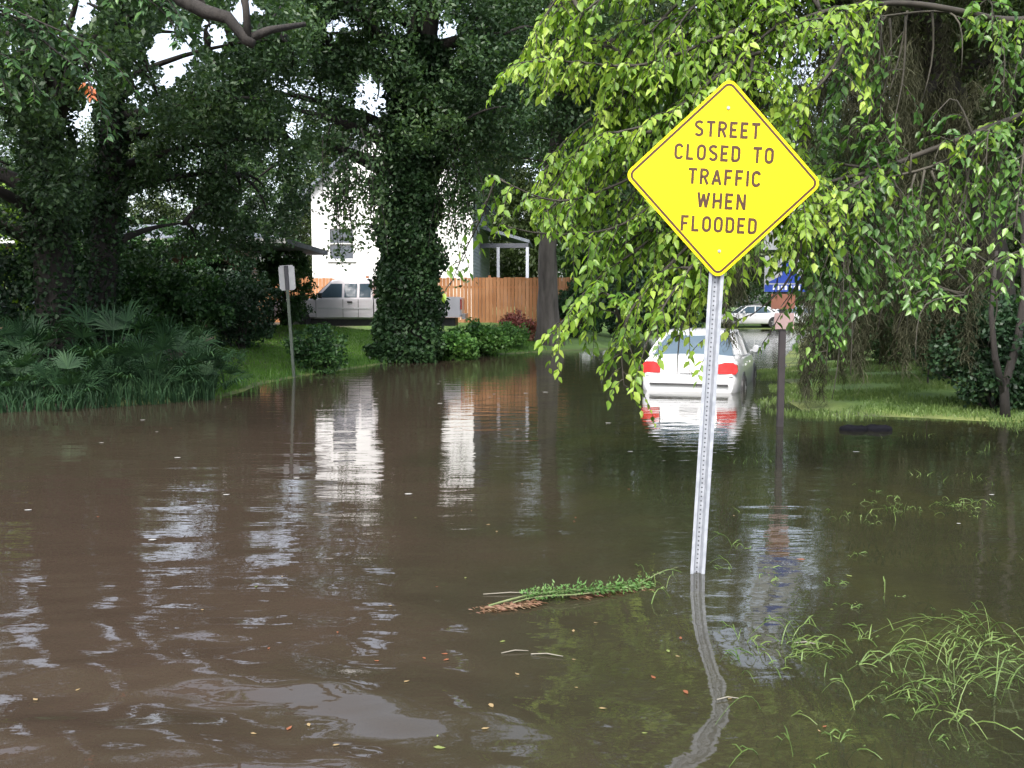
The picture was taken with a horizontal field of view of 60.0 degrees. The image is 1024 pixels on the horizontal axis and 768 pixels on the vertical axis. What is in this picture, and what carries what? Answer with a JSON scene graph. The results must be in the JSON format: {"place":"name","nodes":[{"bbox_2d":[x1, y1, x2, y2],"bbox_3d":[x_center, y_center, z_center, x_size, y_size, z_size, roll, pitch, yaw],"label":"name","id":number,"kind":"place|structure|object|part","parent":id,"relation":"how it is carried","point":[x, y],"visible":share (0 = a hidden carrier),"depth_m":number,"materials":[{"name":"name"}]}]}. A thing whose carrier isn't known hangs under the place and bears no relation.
{"place":"outdoors","nodes":[
{"label":"outdoors","id":0,"kind":"place"},
{"bbox_2d":[0,0,860,306],"label":"sky","id":1,"kind":"structure","parent":0,"point":[160,51],"materials":[{"name":"white"}]},
{"bbox_2d":[26,376,993,539],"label":"foam flecks","id":2,"kind":"object","parent":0,"point":[411,493],"visible":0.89,"depth_m":7.64,"materials":[{"name":"white"}]},
{"bbox_2d":[0,329,1023,767],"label":"water","id":3,"kind":"structure","parent":0,"point":[298,531],"depth_m":4.92,"materials":[{"name":"brown liquid"}]},
{"bbox_2d":[483,592,524,594],"bbox_3d":[-0.011,1.094,4.644,0.280,0.010,0.013,0,5,-3],"label":"floating straw","id":4,"kind":"object","parent":3,"relation":"on","point":[502,592],"visible":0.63,"depth_m":4.64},
{"bbox_2d":[501,650,527,653],"bbox_3d":[0.012,1.161,3.858,0.121,0.010,0.012,-1,5,-12],"label":"floating straw","id":5,"kind":"object","parent":3,"relation":"on","point":[513,650],"visible":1,"depth_m":3.86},
{"bbox_2d":[531,653,562,656],"bbox_3d":[0.151,1.166,3.827,0.140,0.010,0.012,1,5,11],"label":"floating straw","id":6,"kind":"object","parent":3,"relation":"on","point":[545,653],"visible":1,"depth_m":3.83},
{"bbox_2d":[469,567,676,613],"bbox_3d":[0.389,1.059,4.607,1.301,0.099,0.253,-2,5,-23],"label":"floating branch","id":7,"kind":"object","parent":3,"relation":"on","point":[591,591],"visible":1,"depth_m":4.56,"materials":[{"name":"green plant"}]},
{"bbox_2d":[839,424,891,431],"bbox_3d":[4.279,0.551,10.732,0.630,0.112,0.260,0,5,0],"label":"drifting mat","id":8,"kind":"object","parent":3,"relation":"on","point":[870,427],"visible":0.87,"depth_m":10.64,"materials":[{"name":"black rubber"}]},
{"bbox_2d":[3,307,1023,422],"bbox_3d":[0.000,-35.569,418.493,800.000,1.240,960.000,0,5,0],"label":"ground","id":9,"kind":"structure","parent":0,"point":[604,336],"depth_m":18.22,"materials":[{"name":"green plant"}]},
{"bbox_2d":[0,114,19,168],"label":"background tree","id":10,"kind":"object","parent":9,"relation":"on","point":[4,140],"visible":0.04,"depth_m":49.91,"materials":[{"name":"green plant"}]},
{"bbox_2d":[0,332,30,378],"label":"palmetto","id":11,"kind":"object","parent":9,"relation":"on","point":[2,365],"visible":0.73,"depth_m":13.39,"materials":[{"name":"green plant"}]},
{"bbox_2d":[0,183,34,320],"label":"bush","id":12,"kind":"object","parent":9,"relation":"on","point":[10,250],"visible":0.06,"depth_m":19.05,"materials":[{"name":"green plant"}]},
{"bbox_2d":[0,242,37,352],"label":"bush","id":13,"kind":"object","parent":9,"relation":"on","point":[7,305],"visible":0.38,"depth_m":15.07,"materials":[{"name":"green plant"}]},
{"bbox_2d":[0,348,51,398],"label":"palmetto","id":14,"kind":"object","parent":9,"relation":"on","point":[19,367],"visible":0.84,"depth_m":13.02,"materials":[{"name":"green plant"}]},
{"bbox_2d":[0,307,73,351],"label":"palmetto","id":15,"kind":"object","parent":9,"relation":"on","point":[21,312],"visible":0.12,"depth_m":14.81,"materials":[{"name":"green plant"}]},
{"bbox_2d":[0,314,86,376],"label":"palmetto","id":16,"kind":"object","parent":9,"relation":"on","point":[13,331],"visible":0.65,"depth_m":13.84,"materials":[{"name":"green plant"}]},
{"bbox_2d":[26,348,113,407],"bbox_3d":[-6.465,-0.099,13.063,1.282,0.876,1.404,-4,6,-36],"label":"palmetto","id":17,"kind":"object","parent":9,"relation":"on","point":[63,362],"visible":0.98,"depth_m":13.06,"materials":[{"name":"green plant"}]},
{"bbox_2d":[34,337,135,385],"bbox_3d":[-6.771,-0.338,14.075,1.420,0.829,1.411,-5,7,-44],"label":"palmetto","id":18,"kind":"object","parent":9,"relation":"on","point":[69,347],"visible":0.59,"depth_m":13.97,"materials":[{"name":"green plant"}]},
{"bbox_2d":[73,251,129,316],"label":"bush","id":19,"kind":"object","parent":9,"relation":"on","point":[80,254],"visible":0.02,"depth_m":18.41,"materials":[{"name":"green plant"}]},
{"bbox_2d":[16,295,203,379],"bbox_3d":[-6.428,-0.740,14.351,2.509,1.473,2.524,1,5,10],"label":"palmetto","id":20,"kind":"object","parent":9,"relation":"on","point":[106,324],"visible":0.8,"depth_m":14.45,"materials":[{"name":"green plant"}]},
{"bbox_2d":[0,345,220,412],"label":"undergrowth","id":21,"kind":"object","parent":9,"relation":"on","point":[118,390],"visible":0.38,"depth_m":13.69,"materials":[{"name":"green plant"}]},
{"bbox_2d":[75,214,148,304],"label":"bush","id":22,"kind":"object","parent":9,"relation":"on","point":[137,239],"visible":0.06,"depth_m":22.95,"materials":[{"name":"green plant"}]},
{"bbox_2d":[67,305,172,366],"bbox_3d":[-6.668,-0.849,15.580,2.038,1.197,2.051,-1,5,-8],"label":"palmetto","id":23,"kind":"object","parent":9,"relation":"on","point":[117,333],"visible":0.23,"depth_m":15.52,"materials":[{"name":"green plant"}]},
{"bbox_2d":[0,0,244,369],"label":"oak tree","id":24,"kind":"object","parent":9,"relation":"on","point":[48,202],"visible":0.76,"depth_m":13.74,"materials":[{"name":"green plant"}]},
{"bbox_2d":[75,107,194,224],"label":"background tree","id":25,"kind":"object","parent":9,"relation":"on","point":[163,209],"visible":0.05,"depth_m":49.44,"materials":[{"name":"green plant"}]},
{"bbox_2d":[81,246,200,341],"bbox_3d":[-8.270,-1.858,19.413,2.885,2.306,1.784,0,5,0],"label":"bush","id":26,"kind":"object","parent":9,"relation":"on","point":[163,277],"visible":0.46,"depth_m":19.16,"materials":[{"name":"green plant"}]},
{"bbox_2d":[0,0,305,142],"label":"overhanging oak","id":27,"kind":"object","parent":9,"relation":"on","point":[246,35],"visible":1,"depth_m":8.61,"materials":[{"name":"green plant"}]},
{"bbox_2d":[96,329,209,393],"bbox_3d":[-5.691,-0.332,13.999,1.814,1.059,1.803,-2,6,-26],"label":"palmetto","id":28,"kind":"object","parent":9,"relation":"on","point":[138,349],"visible":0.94,"depth_m":13.80,"materials":[{"name":"green plant"}]},
{"bbox_2d":[0,225,327,327],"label":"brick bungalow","id":29,"kind":"object","parent":9,"relation":"on","point":[307,249],"visible":0.02,"depth_m":25.05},
{"bbox_2d":[3,0,342,354],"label":"oak tree","id":30,"kind":"object","parent":9,"relation":"on","point":[215,109],"visible":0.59,"depth_m":17.18,"materials":[{"name":"green plant"}]},
{"bbox_2d":[124,216,225,308],"bbox_3d":[-9.132,-2.830,23.426,3.538,3.134,1.430,0,5,-5],"label":"bush","id":31,"kind":"object","parent":9,"relation":"on","point":[168,230],"visible":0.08,"depth_m":23.14,"materials":[{"name":"green plant"}]},
{"bbox_2d":[116,314,236,384],"bbox_3d":[-5.500,-0.541,14.499,2.035,1.271,1.859,-2,5,-18],"label":"palmetto","id":32,"kind":"object","parent":9,"relation":"on","point":[198,340],"visible":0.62,"depth_m":14.43,"materials":[{"name":"green plant"}]},
{"bbox_2d":[133,260,237,346],"bbox_3d":[-7.507,-1.788,20.420,2.219,2.173,2.039,-3,6,-33],"label":"bush","id":33,"kind":"object","parent":9,"relation":"on","point":[199,288],"visible":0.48,"depth_m":20.17,"materials":[{"name":"green plant"}]},
{"bbox_2d":[162,332,222,371],"bbox_3d":[-5.917,-0.563,16.239,1.318,0.901,1.443,0,5,0],"label":"palmetto","id":34,"kind":"object","parent":9,"relation":"on","point":[193,352],"visible":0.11,"depth_m":15.99,"materials":[{"name":"green plant"}]},
{"bbox_2d":[150,344,248,397],"bbox_3d":[-5.040,-0.214,14.286,1.559,0.910,1.550,3,6,28],"label":"palmetto","id":35,"kind":"object","parent":9,"relation":"on","point":[205,357],"visible":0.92,"depth_m":14.26,"materials":[{"name":"green plant"}]},
{"bbox_2d":[192,230,261,327],"bbox_3d":[-7.444,-2.597,23.381,1.924,3.016,1.357,0,5,0],"label":"bush","id":36,"kind":"object","parent":9,"relation":"on","point":[210,268],"visible":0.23,"depth_m":23.16,"materials":[{"name":"green plant"}]},
{"bbox_2d":[200,348,256,389],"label":"palmetto","id":37,"kind":"object","parent":9,"relation":"on","point":[230,370],"visible":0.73,"depth_m":15.22,"materials":[{"name":"green plant"}]},
{"bbox_2d":[175,113,296,275],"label":"background tree","id":38,"kind":"object","parent":9,"relation":"on","point":[257,199],"visible":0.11,"depth_m":54.23,"materials":[{"name":"green plant"}]},
{"bbox_2d":[194,264,283,348],"bbox_3d":[-6.657,-1.801,21.324,2.328,2.208,2.002,0,5,0],"label":"bush","id":39,"kind":"object","parent":9,"relation":"on","point":[243,291],"visible":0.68,"depth_m":21.30,"materials":[{"name":"green plant"}]},
{"bbox_2d":[278,265,295,376],"bbox_3d":[-4.639,-1.160,18.573,0.330,2.640,0.069,-3,5,0],"label":"parking sign","id":40,"kind":"object","parent":9,"relation":"on","point":[287,278],"visible":0.94,"depth_m":18.51,"materials":[{"name":"grey metal"}]},
{"bbox_2d":[255,239,319,326],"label":"bush","id":41,"kind":"object","parent":9,"relation":"on","point":[298,260],"visible":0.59,"depth_m":26.84,"materials":[{"name":"green plant"}]},
{"bbox_2d":[286,330,305,339],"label":"palmetto","id":42,"kind":"object","parent":9,"relation":"on","point":[297,332],"visible":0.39,"depth_m":23.85,"materials":[{"name":"green plant"}]},
{"bbox_2d":[274,91,355,278],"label":"background tree","id":43,"kind":"object","parent":9,"relation":"on","point":[308,233],"visible":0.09,"depth_m":60.13,"materials":[{"name":"green plant"}]},
{"bbox_2d":[280,321,351,373],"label":"bush","id":44,"kind":"object","parent":9,"relation":"on","point":[324,353],"visible":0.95,"depth_m":19.63,"materials":[{"name":"green plant"}]},
{"bbox_2d":[171,0,569,361],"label":"ivy tree","id":45,"kind":"object","parent":9,"relation":"on","point":[435,95],"visible":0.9,"depth_m":23.12,"materials":[{"name":"green plant"}]},
{"bbox_2d":[273,278,467,325],"bbox_3d":[-4.860,-2.683,30.482,6.600,1.900,2.260,0,5,0],"label":"pickup truck","id":46,"kind":"object","parent":9,"relation":"on","point":[345,302],"visible":0.27,"depth_m":29.57,"materials":[{"name":"silver paint"}]},
{"bbox_3d":[-6.070,-3.116,29.591,0.800,0.460,0.135,0,5,0],"label":"side window","id":47,"kind":"part","parent":46,"relation":"part of","materials":[{"name":"blue glass"}]},
{"bbox_3d":[-5.380,-3.116,29.591,0.420,0.460,0.135,0,5,0],"label":"side window","id":48,"kind":"part","parent":46,"relation":"part of","materials":[{"name":"grey glass"}]},
{"bbox_3d":[-4.900,-3.116,29.591,0.380,0.460,0.135,0,5,0],"label":"side window","id":49,"kind":"part","parent":46,"relation":"part of","materials":[{"name":"blue glass"}]},
{"bbox_2d":[215,345,537,397],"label":"bank grass","id":50,"kind":"structure","parent":9,"relation":"on","point":[312,371],"depth_m":19.18,"materials":[{"name":"green plant"}]},
{"bbox_2d":[214,324,539,395],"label":"lawn grass","id":51,"kind":"structure","parent":9,"relation":"on","point":[271,352],"depth_m":21.70,"materials":[{"name":"green plant"}]},
{"bbox_2d":[362,333,438,362],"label":"bush","id":52,"kind":"object","parent":9,"relation":"on","point":[391,348],"visible":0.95,"depth_m":23.36,"materials":[{"name":"green plant"}]},
{"bbox_2d":[302,111,532,319],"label":"white house","id":53,"kind":"structure","parent":9,"relation":"on","point":[362,262],"depth_m":39.99,"materials":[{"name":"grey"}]},
{"bbox_2d":[327,227,355,261],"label":"window","id":54,"kind":"structure","parent":53,"relation":"in","point":[349,257],"depth_m":40.05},
{"bbox_2d":[259,275,579,336],"bbox_3d":[-3.943,-2.939,34.587,13.150,2.550,0.159,0,5,5],"label":"timber fence","id":55,"kind":"object","parent":9,"relation":"on","point":[505,286],"visible":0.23,"depth_m":34.21,"materials":[{"name":"brown wood"}]},
{"bbox_2d":[430,328,479,359],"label":"bush","id":56,"kind":"object","parent":9,"relation":"on","point":[459,345],"visible":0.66,"depth_m":24.54,"materials":[{"name":"green plant"}]},
{"bbox_2d":[454,317,514,355],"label":"bush","id":57,"kind":"object","parent":9,"relation":"on","point":[491,341],"visible":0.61,"depth_m":26.61,"materials":[{"name":"green plant"}]},
{"bbox_2d":[443,107,535,311],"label":"background tree","id":58,"kind":"object","parent":9,"relation":"on","point":[491,219],"depth_m":55.51,"materials":[{"name":"green plant"}]},
{"bbox_2d":[482,321,530,346],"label":"bush","id":59,"kind":"object","parent":9,"relation":"on","point":[521,336],"visible":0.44,"depth_m":28.96,"materials":[{"name":"green plant"}]},
{"bbox_2d":[498,308,536,340],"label":"red shrub","id":60,"kind":"object","parent":9,"relation":"on","point":[516,320],"visible":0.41,"depth_m":31.25,"materials":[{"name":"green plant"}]},
{"bbox_2d":[459,44,616,312],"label":"background tree","id":61,"kind":"object","parent":9,"relation":"on","point":[513,261],"visible":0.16,"depth_m":50.88,"materials":[{"name":"green plant"}]},
{"bbox_2d":[450,0,670,345],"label":"hackberry tree","id":62,"kind":"object","parent":9,"relation":"on","point":[563,120],"visible":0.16,"depth_m":28.88,"materials":[{"name":"green plant"}]},
{"bbox_2d":[558,277,607,337],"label":"bush","id":63,"kind":"object","parent":9,"relation":"on","point":[569,292],"visible":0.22,"depth_m":33.11,"materials":[{"name":"green plant"}]},
{"bbox_2d":[523,0,703,320],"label":"background tree","id":64,"kind":"object","parent":9,"relation":"on","point":[569,265],"visible":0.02,"depth_m":45.92,"materials":[{"name":"green plant"}]},
{"bbox_2d":[590,272,675,336],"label":"bush","id":65,"kind":"object","parent":9,"relation":"on","point":[610,323],"visible":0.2,"depth_m":36.59,"materials":[{"name":"green plant"}]},
{"bbox_2d":[623,270,706,334],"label":"bush","id":66,"kind":"object","parent":9,"relation":"on","point":[699,324],"visible":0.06,"depth_m":42.46,"materials":[{"name":"green plant"}]},
{"bbox_2d":[643,328,761,392],"bbox_3d":[3.816,-0.364,17.623,2.120,1.505,4.527,2,5,19],"label":"sedan car","id":67,"kind":"object","parent":9,"relation":"on","point":[739,374],"visible":0.62,"depth_m":15.72,"materials":[{"name":"white paint"}]},
{"bbox_3d":[3.387,-0.726,16.342,1.480,0.350,0.660,2,5,19],"label":"rear window","id":68,"kind":"part","parent":67,"relation":"part of","materials":[{"name":"blue glass"}]},
{"bbox_3d":[4.270,-0.734,16.726,0.160,0.420,1.040,2,5,19],"label":"side window","id":69,"kind":"part","parent":67,"relation":"part of","materials":[{"name":"grey glass"}]},
{"bbox_2d":[667,70,776,321],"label":"background tree","id":70,"kind":"object","parent":9,"relation":"on","point":[753,281],"visible":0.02,"depth_m":62.15,"materials":[{"name":"green plant"}]},
{"bbox_2d":[628,81,818,573],"bbox_3d":[1.091,0.021,4.898,1.038,3.302,0.051,2,5,-1],"label":"warning sign","id":71,"kind":"object","parent":9,"relation":"on","point":[723,178],"visible":0.94,"depth_m":4.79,"materials":[{"name":"yellow metal"}]},
{"bbox_2d":[441,0,1023,427],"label":"sugarberry tree","id":72,"kind":"object","parent":9,"relation":"on","point":[710,62],"visible":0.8,"depth_m":7.18,"materials":[{"name":"green plant"}]},
{"bbox_2d":[721,305,778,327],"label":"sedan car","id":73,"kind":"object","parent":9,"relation":"on","point":[761,317],"visible":0.57,"depth_m":59.02,"materials":[{"name":"white paint"}]},
{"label":"side window","id":74,"kind":"part","parent":73,"relation":"part of","materials":[{"name":"grey glass"}]},
{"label":"side window","id":75,"kind":"part","parent":73,"relation":"part of","materials":[{"name":"grey glass"}]},
{"bbox_2d":[734,83,828,309],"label":"background tree","id":76,"kind":"object","parent":9,"relation":"on","point":[762,293],"visible":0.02,"depth_m":89.70,"materials":[{"name":"green plant"}]},
{"bbox_2d":[763,209,805,426],"bbox_3d":[3.349,-0.592,10.978,0.555,3.254,0.085,0,5,0],"label":"street sign pole","id":77,"kind":"object","parent":9,"relation":"on","point":[777,303],"visible":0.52,"depth_m":10.92,"materials":[{"name":"grey metal"}]},
{"bbox_2d":[550,0,1023,407],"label":"live oak","id":78,"kind":"object","parent":9,"relation":"on","point":[945,82],"visible":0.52,"depth_m":12.79,"materials":[{"name":"green plant"}]},
{"bbox_2d":[776,305,810,323],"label":"sedan car","id":79,"kind":"object","parent":9,"relation":"on","point":[796,314],"visible":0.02,"depth_m":61.01,"materials":[{"name":"white paint"}]},
{"bbox_2d":[636,531,1023,767],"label":"water weeds","id":80,"kind":"object","parent":9,"relation":"on","point":[996,672],"visible":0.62,"depth_m":3.71,"materials":[{"name":"green plant"}]},
{"bbox_2d":[803,302,872,359],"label":"bush","id":81,"kind":"object","parent":9,"relation":"on","point":[827,326],"visible":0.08,"depth_m":23.27,"materials":[{"name":"green plant"}]},
{"bbox_2d":[795,108,882,300],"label":"background tree","id":82,"kind":"object","parent":9,"relation":"on","point":[821,170],"depth_m":84.89,"materials":[{"name":"green plant"}]},
{"bbox_2d":[810,222,933,333],"bbox_3d":[11.262,-3.116,27.694,4.152,4.405,2.482,0,5,0],"label":"bush","id":83,"kind":"object","parent":9,"relation":"on","point":[916,236],"visible":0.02,"depth_m":27.54,"materials":[{"name":"green plant"}]},
{"bbox_2d":[723,427,1022,559],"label":"drowned grass","id":84,"kind":"structure","parent":9,"relation":"on","point":[916,477],"depth_m":7.78,"materials":[{"name":"green plant"}]},
{"bbox_2d":[759,489,1000,609],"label":"water weeds","id":85,"kind":"object","parent":9,"relation":"on","point":[971,500],"visible":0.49,"depth_m":6.38,"materials":[{"name":"green plant"}]},
{"bbox_2d":[846,288,914,365],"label":"bush","id":86,"kind":"object","parent":9,"relation":"on","point":[876,344],"visible":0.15,"depth_m":20.28,"materials":[{"name":"green plant"}]},
{"bbox_2d":[755,358,1023,427],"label":"lawn grass","id":87,"kind":"structure","parent":9,"relation":"on","point":[935,383],"depth_m":13.86,"materials":[{"name":"green plant"}]},
{"bbox_2d":[826,206,962,309],"bbox_3d":[15.153,-4.180,33.654,6.343,5.318,3.261,0,5,0],"label":"bush","id":88,"kind":"object","parent":9,"relation":"on","point":[934,234],"depth_m":32.87,"materials":[{"name":"green plant"}]},
{"bbox_2d":[802,23,1012,289],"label":"background tree","id":89,"kind":"object","parent":9,"relation":"on","point":[835,134],"visible":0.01,"depth_m":43.56,"materials":[{"name":"green plant"}]},
{"bbox_2d":[906,264,956,359],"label":"bush","id":90,"kind":"object","parent":9,"relation":"on","point":[935,327],"depth_m":21.29,"materials":[{"name":"green plant"}]},
{"bbox_2d":[866,0,1023,271],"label":"background tree","id":91,"kind":"object","parent":9,"relation":"on","point":[1011,61],"depth_m":35.57,"materials":[{"name":"green plant"}]},
{"bbox_2d":[886,237,1023,378],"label":"bush","id":92,"kind":"object","parent":9,"relation":"on","point":[970,297],"visible":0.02,"depth_m":15.83,"materials":[{"name":"green plant"}]},
{"bbox_2d":[912,286,1023,409],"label":"bush","id":93,"kind":"object","parent":9,"relation":"on","point":[1007,319],"visible":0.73,"depth_m":12.20,"materials":[{"name":"green plant"}]},
{"bbox_2d":[988,191,1023,416],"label":"crooked tree","id":94,"kind":"object","parent":9,"relation":"on","point":[1004,392],"visible":0.77,"depth_m":11.78,"materials":[{"name":"brown plant"}]}
]}

